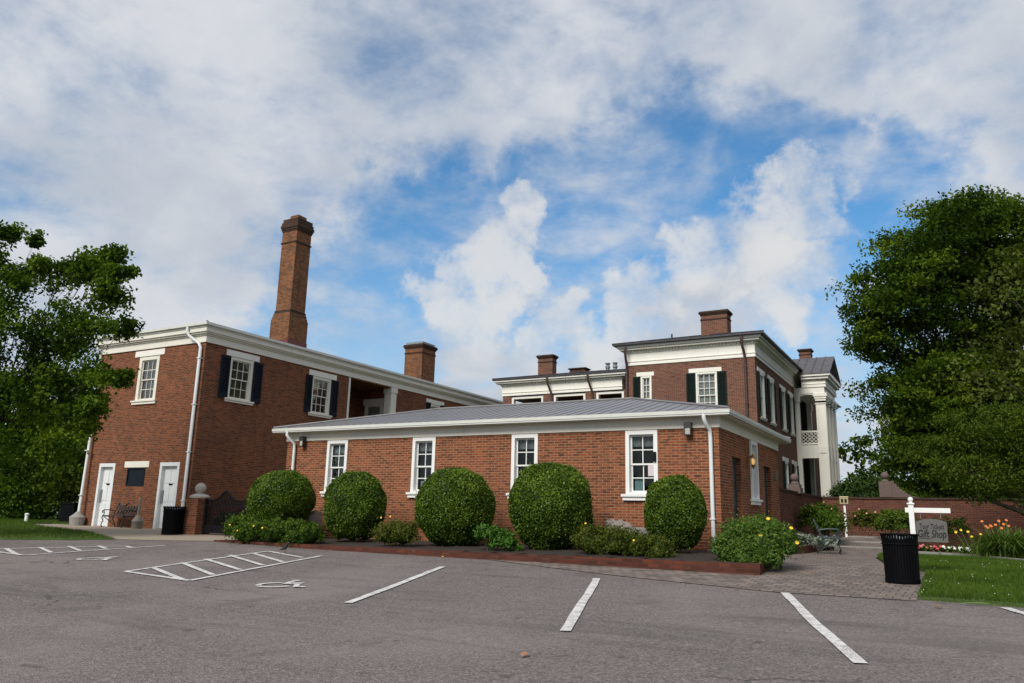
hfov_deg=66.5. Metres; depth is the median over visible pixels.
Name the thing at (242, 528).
hedge
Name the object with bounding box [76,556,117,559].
wheelchair marking
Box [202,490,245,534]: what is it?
iron gate
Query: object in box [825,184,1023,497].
oak tree
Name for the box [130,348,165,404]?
window
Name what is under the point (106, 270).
maple tree
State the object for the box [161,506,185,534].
trash can
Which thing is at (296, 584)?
wheelchair marking
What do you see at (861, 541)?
path step
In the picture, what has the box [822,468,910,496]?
evergreen shrub
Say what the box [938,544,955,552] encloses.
begonia
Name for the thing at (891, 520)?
yellow shrub
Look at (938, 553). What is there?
flower bed
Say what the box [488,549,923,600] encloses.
brick walk
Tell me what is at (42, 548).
access aisle marking
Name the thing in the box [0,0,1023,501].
sky
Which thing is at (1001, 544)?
daylily clump
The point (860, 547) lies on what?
path step
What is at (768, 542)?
flowering shrub
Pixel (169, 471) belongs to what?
door
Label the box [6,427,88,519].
tall shrub
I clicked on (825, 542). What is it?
silver plant
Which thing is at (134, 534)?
apron
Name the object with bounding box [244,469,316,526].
clipped bush
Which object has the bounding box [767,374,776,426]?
window
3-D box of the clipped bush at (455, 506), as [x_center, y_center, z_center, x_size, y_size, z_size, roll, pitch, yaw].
[-1.433,4.178,19.608,2.174,2.136,2.125,-6,-14,29]
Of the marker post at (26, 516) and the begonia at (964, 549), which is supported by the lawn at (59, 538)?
the marker post at (26, 516)
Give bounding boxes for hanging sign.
[905,497,950,542]
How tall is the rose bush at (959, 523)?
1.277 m
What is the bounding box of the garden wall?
[779,472,1023,535]
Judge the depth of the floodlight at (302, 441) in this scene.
24.91 m
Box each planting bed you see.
[214,537,772,574]
[786,534,849,554]
[850,531,1022,548]
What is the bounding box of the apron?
[37,524,234,540]
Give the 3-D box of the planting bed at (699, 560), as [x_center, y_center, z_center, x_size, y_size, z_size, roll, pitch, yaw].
[-0.864,5.260,19.715,15.030,0.388,5.240,-6,-14,29]
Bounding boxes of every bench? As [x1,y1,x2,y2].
[100,503,138,527]
[813,518,841,554]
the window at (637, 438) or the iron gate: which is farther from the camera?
the iron gate
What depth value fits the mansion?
40.53 m
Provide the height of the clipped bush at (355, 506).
2.052 m
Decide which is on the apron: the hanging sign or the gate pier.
the gate pier
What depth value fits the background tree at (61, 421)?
50.54 m
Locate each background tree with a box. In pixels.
[0,371,93,515]
[838,431,970,497]
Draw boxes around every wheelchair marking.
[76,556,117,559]
[256,580,305,586]
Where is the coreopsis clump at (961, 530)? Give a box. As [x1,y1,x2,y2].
[954,529,986,553]
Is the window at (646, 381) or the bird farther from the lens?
the window at (646, 381)
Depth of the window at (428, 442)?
22.75 m
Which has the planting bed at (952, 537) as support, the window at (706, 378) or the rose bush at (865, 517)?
the rose bush at (865, 517)
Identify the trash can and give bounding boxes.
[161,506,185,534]
[879,533,920,583]
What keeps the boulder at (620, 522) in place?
on the planting bed at (699, 560)
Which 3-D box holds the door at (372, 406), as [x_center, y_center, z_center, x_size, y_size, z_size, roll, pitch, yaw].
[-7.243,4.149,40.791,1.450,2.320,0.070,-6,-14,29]
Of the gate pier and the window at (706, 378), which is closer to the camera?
the gate pier
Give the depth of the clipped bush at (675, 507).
16.61 m
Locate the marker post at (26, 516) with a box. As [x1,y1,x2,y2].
[24,513,28,520]
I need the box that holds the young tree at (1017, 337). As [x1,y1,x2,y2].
[941,243,1023,420]
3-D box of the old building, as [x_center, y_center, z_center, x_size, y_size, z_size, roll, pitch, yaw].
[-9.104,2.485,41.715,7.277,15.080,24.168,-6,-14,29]
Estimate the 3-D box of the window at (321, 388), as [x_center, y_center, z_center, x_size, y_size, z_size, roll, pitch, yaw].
[-8.728,2.433,35.671,0.260,2.060,1.800,-6,-14,29]
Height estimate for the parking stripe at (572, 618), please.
0.187 m
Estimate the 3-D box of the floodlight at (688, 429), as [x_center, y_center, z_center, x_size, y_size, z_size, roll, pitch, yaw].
[4.261,2.116,18.890,0.170,0.320,0.163,-6,-14,29]
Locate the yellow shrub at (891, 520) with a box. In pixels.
[872,507,916,533]
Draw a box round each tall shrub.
[0,444,56,519]
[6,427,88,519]
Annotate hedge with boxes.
[214,509,246,525]
[221,511,271,543]
[258,514,325,545]
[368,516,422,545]
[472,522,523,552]
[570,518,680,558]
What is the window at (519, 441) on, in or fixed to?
in the brick wing at (622, 454)
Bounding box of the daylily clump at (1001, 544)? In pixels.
[950,519,1023,558]
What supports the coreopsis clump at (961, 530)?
on the flower bed at (938, 553)
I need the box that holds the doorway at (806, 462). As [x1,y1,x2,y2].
[796,408,810,493]
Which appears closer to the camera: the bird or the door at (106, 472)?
the bird
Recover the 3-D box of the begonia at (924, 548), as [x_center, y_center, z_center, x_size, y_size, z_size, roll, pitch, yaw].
[11.858,5.923,22.253,0.538,0.291,0.537,7,-14,-23]
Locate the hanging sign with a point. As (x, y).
(930, 530)
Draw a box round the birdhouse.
[839,496,848,536]
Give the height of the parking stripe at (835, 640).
0.180 m
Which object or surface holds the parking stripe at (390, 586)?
on the parking lot
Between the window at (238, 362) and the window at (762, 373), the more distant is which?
the window at (762, 373)
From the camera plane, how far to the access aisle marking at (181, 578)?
14.90 m
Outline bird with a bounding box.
[280,542,289,552]
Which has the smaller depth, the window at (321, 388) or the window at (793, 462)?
the window at (321, 388)
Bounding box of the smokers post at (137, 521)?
[131,498,143,528]
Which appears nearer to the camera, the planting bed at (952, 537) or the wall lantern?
the wall lantern
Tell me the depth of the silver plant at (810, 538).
22.27 m
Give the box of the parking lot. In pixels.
[0,538,1023,682]
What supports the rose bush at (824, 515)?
on the planting bed at (806, 548)
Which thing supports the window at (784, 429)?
in the mansion
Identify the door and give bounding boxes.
[91,463,115,526]
[152,462,179,528]
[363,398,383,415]
[732,458,738,523]
[764,467,768,516]
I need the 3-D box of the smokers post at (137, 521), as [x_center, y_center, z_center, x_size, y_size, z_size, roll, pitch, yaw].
[-13.988,6.435,29.255,0.430,1.120,0.430,-6,-14,29]
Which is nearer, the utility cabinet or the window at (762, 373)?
the utility cabinet
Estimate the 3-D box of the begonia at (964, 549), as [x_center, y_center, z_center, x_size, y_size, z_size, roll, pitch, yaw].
[12.297,5.706,21.222,0.588,0.316,0.494,11,-16,-38]
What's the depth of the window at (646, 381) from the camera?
40.19 m
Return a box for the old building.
[69,215,502,528]
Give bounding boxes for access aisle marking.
[0,545,164,554]
[123,551,318,580]
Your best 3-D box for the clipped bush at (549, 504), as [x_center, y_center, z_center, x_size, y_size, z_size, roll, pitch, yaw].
[0.913,3.907,18.317,2.096,2.217,2.123,-6,-14,29]
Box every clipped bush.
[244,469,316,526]
[322,469,388,541]
[412,465,498,546]
[506,460,594,549]
[643,474,708,552]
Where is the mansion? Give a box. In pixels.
[612,309,840,496]
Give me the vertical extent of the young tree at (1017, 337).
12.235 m
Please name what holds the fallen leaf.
on the parking lot
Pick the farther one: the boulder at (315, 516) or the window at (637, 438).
the boulder at (315, 516)
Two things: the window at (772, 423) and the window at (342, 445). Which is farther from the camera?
the window at (772, 423)
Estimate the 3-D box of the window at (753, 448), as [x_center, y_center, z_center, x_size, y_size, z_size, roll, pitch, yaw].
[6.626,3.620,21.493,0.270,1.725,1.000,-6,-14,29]
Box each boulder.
[304,510,321,533]
[602,519,635,538]
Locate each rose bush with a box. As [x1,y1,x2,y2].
[795,501,852,540]
[847,508,883,531]
[915,516,975,534]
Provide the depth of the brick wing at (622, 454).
21.20 m
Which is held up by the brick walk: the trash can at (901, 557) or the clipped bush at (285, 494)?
the trash can at (901, 557)
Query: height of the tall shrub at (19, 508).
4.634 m
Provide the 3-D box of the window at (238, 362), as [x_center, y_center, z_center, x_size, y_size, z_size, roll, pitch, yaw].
[-11.041,1.486,31.703,0.295,2.080,1.700,-6,-14,29]
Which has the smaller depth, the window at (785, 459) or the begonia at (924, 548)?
the begonia at (924, 548)
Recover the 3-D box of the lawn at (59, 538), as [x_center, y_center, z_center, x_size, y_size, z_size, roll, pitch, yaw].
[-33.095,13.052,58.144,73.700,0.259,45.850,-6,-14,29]
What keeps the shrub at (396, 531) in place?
on the planting bed at (699, 560)
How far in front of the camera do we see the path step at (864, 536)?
27.93 m
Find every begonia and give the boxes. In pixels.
[920,544,934,551]
[929,545,947,552]
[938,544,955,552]
[951,545,975,553]
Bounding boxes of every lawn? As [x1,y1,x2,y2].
[0,510,113,539]
[878,550,1023,607]
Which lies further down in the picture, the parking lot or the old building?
the parking lot
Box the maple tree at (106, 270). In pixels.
[0,219,144,486]
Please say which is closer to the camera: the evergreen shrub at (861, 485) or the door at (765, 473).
the door at (765, 473)
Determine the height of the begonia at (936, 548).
0.298 m
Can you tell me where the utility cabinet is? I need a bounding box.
[58,503,78,522]
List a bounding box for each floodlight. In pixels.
[298,436,306,446]
[684,422,692,435]
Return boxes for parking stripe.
[344,566,442,602]
[560,578,599,630]
[780,592,866,662]
[1001,607,1023,613]
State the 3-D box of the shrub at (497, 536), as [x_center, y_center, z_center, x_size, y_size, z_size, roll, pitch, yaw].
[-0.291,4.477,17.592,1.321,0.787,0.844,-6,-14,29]
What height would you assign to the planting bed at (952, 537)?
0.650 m
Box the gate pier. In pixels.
[182,483,212,534]
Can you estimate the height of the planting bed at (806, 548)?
0.520 m
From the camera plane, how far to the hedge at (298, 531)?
20.00 m
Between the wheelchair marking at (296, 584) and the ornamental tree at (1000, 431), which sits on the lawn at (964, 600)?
the ornamental tree at (1000, 431)
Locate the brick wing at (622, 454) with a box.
[272,397,790,550]
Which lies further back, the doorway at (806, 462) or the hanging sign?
the doorway at (806, 462)
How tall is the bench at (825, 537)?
0.944 m
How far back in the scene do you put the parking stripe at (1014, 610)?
9.95 m
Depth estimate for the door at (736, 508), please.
20.11 m
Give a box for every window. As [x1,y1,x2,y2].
[125,467,145,485]
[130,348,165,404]
[224,349,259,405]
[307,369,336,418]
[320,440,348,495]
[406,437,435,497]
[426,398,443,408]
[506,434,537,498]
[621,430,657,500]
[636,371,653,398]
[689,367,721,404]
[749,440,762,504]
[757,367,767,421]
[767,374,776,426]
[779,384,787,432]
[783,457,788,486]
[787,390,795,436]
[792,460,797,481]
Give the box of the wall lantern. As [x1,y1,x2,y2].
[746,453,755,469]
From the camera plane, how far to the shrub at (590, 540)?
16.02 m
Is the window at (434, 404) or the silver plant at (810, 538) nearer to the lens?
the silver plant at (810, 538)
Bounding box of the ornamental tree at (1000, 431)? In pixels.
[892,400,1023,515]
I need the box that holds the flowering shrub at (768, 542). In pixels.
[708,512,804,571]
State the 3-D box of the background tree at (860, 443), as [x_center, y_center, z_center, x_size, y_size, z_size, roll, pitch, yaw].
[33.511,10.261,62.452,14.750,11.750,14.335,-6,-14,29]
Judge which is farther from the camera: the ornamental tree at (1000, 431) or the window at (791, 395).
the window at (791, 395)
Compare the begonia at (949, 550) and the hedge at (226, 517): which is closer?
the begonia at (949, 550)
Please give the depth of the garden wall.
29.08 m
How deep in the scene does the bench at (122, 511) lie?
30.37 m
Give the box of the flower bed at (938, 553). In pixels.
[918,550,1023,559]
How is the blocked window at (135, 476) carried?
in the old building
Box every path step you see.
[837,546,882,551]
[841,540,880,542]
[848,536,880,537]
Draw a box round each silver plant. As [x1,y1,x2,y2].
[795,531,817,547]
[817,535,838,550]
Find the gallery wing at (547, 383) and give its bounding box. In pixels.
[492,354,625,403]
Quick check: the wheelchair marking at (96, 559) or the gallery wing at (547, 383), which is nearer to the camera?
the wheelchair marking at (96, 559)

